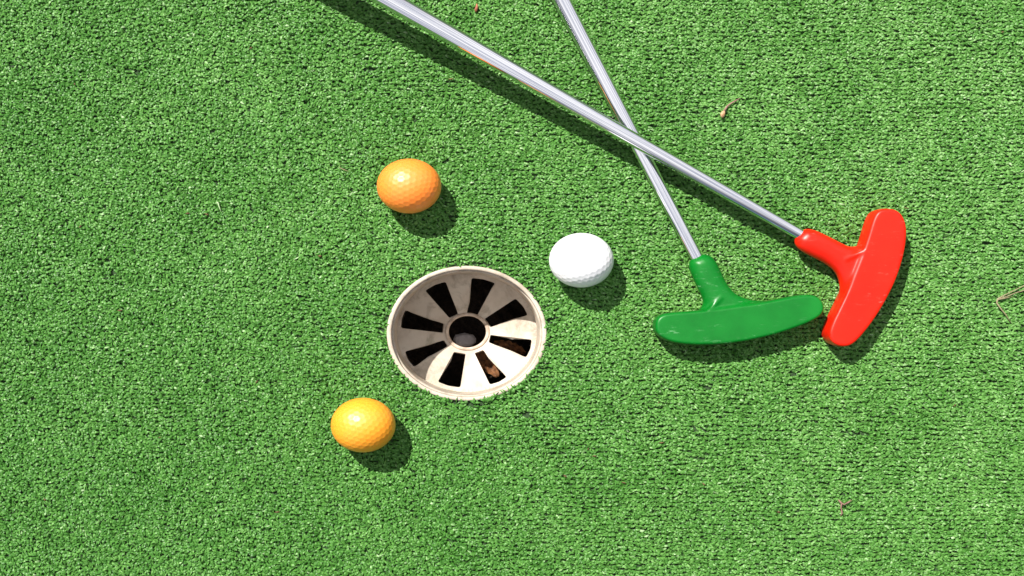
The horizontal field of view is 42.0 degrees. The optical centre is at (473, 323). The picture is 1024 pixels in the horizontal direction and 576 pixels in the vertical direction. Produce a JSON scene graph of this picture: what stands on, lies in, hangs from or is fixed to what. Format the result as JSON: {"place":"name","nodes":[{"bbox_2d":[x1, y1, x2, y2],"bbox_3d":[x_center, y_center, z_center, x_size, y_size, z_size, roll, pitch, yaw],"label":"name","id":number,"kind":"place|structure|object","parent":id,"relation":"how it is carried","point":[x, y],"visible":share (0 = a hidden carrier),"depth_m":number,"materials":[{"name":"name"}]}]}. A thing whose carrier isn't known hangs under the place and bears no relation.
{"place":"outdoors","nodes":[
{"label":"outdoors","id":0,"kind":"place"},
{"bbox_2d":[0,0,1023,575],"bbox_3d":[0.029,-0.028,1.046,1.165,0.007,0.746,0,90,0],"label":"artificial grass","id":1,"kind":"structure","parent":0,"point":[240,416],"depth_m":1.05,"materials":[{"name":"green plastic"}]},
{"bbox_2d":[331,398,395,451],"bbox_3d":[-0.085,0.078,1.026,0.050,0.042,0.042,0,90,0],"label":"golf ball","id":2,"kind":"object","parent":1,"relation":"on","point":[363,424],"visible":1,"depth_m":1.01,"materials":[{"name":"yellow plastic"}]},
{"bbox_2d":[377,159,440,212],"bbox_3d":[-0.050,-0.105,1.026,0.050,0.042,0.042,0,90,0],"label":"golf ball","id":3,"kind":"object","parent":1,"relation":"on","point":[408,185],"visible":1,"depth_m":1.01,"materials":[{"name":"orange plastic"}]},
{"bbox_2d":[387,266,546,400],"bbox_3d":[-0.005,0.008,1.108,0.126,0.125,0.106,0,90,0],"label":"golf hole cup","id":4,"kind":"object","parent":1,"relation":"in","point":[428,372],"visible":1,"depth_m":1.10,"materials":[{"name":"plastic"}]},
{"bbox_2d":[402,278,530,386],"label":"soil","id":5,"kind":"structure","parent":4,"relation":"in","point":[440,295],"depth_m":1.16,"materials":[{"name":"black soil"}]},
{"bbox_2d":[453,333,475,346],"bbox_3d":[-0.008,0.014,1.142,0.020,0.010,0.012,0,90,0],"label":"stone","id":6,"kind":"object","parent":5,"relation":"on","point":[464,339],"visible":0.94,"depth_m":1.14,"materials":[{"name":"grey stone"}]},
{"bbox_2d":[475,344,499,377],"bbox_3d":[0.011,0.032,1.126,0.016,0.006,0.033,-41,90,0],"label":"dead leaf","id":7,"kind":"object","parent":5,"relation":"on","point":[488,365],"visible":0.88,"depth_m":1.13,"materials":[{"name":"brown plant"}]},
{"bbox_2d":[493,340,526,354],"bbox_3d":[0.031,0.020,1.131,0.029,0.006,0.011,19,90,0],"label":"dead leaf","id":8,"kind":"object","parent":5,"relation":"on","point":[514,347],"visible":0.87,"depth_m":1.13,"materials":[{"name":"brown plant"}]},
{"bbox_2d":[44,31,1003,512],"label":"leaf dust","id":9,"kind":"object","parent":1,"relation":"on","point":[320,255],"visible":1,"depth_m":1.04,"materials":[{"name":"brown plant"}]},
{"bbox_2d":[549,233,613,287],"bbox_3d":[0.083,-0.048,1.026,0.050,0.042,0.042,0,90,0],"label":"golf ball","id":10,"kind":"object","parent":1,"relation":"on","point":[581,260],"visible":1,"depth_m":1.01,"materials":[{"name":"white plastic"}]},
{"bbox_2d":[370,0,905,346],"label":"putter","id":11,"kind":"object","parent":1,"relation":"on","point":[866,269],"visible":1,"depth_m":1.02,"materials":[{"name":"red plastic"}]},
{"bbox_2d":[552,0,823,344],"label":"putter","id":12,"kind":"object","parent":1,"relation":"on","point":[724,314],"visible":1,"depth_m":1.03,"materials":[{"name":"green plastic"}]},
{"bbox_2d":[720,98,740,117],"bbox_3d":[0.200,-0.170,1.043,0.005,0.003,0.021,41,90,0],"label":"dry bud","id":13,"kind":"object","parent":1,"relation":"on","point":[722,114],"visible":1,"depth_m":1.04,"materials":[{"name":"beige plant"}]},
{"bbox_2d":[838,500,851,515],"bbox_3d":[0.291,0.145,1.044,0.011,0.002,0.013,0,90,0],"label":"dry twig","id":14,"kind":"object","parent":1,"relation":"on","point":[841,503],"visible":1,"depth_m":1.04,"materials":[{"name":"beige wood"}]},
{"bbox_2d":[996,285,1023,322],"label":"dry pine needle","id":15,"kind":"object","parent":1,"relation":"on","point":[999,298],"visible":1,"depth_m":1.04,"materials":[{"name":"plant"}]}
]}

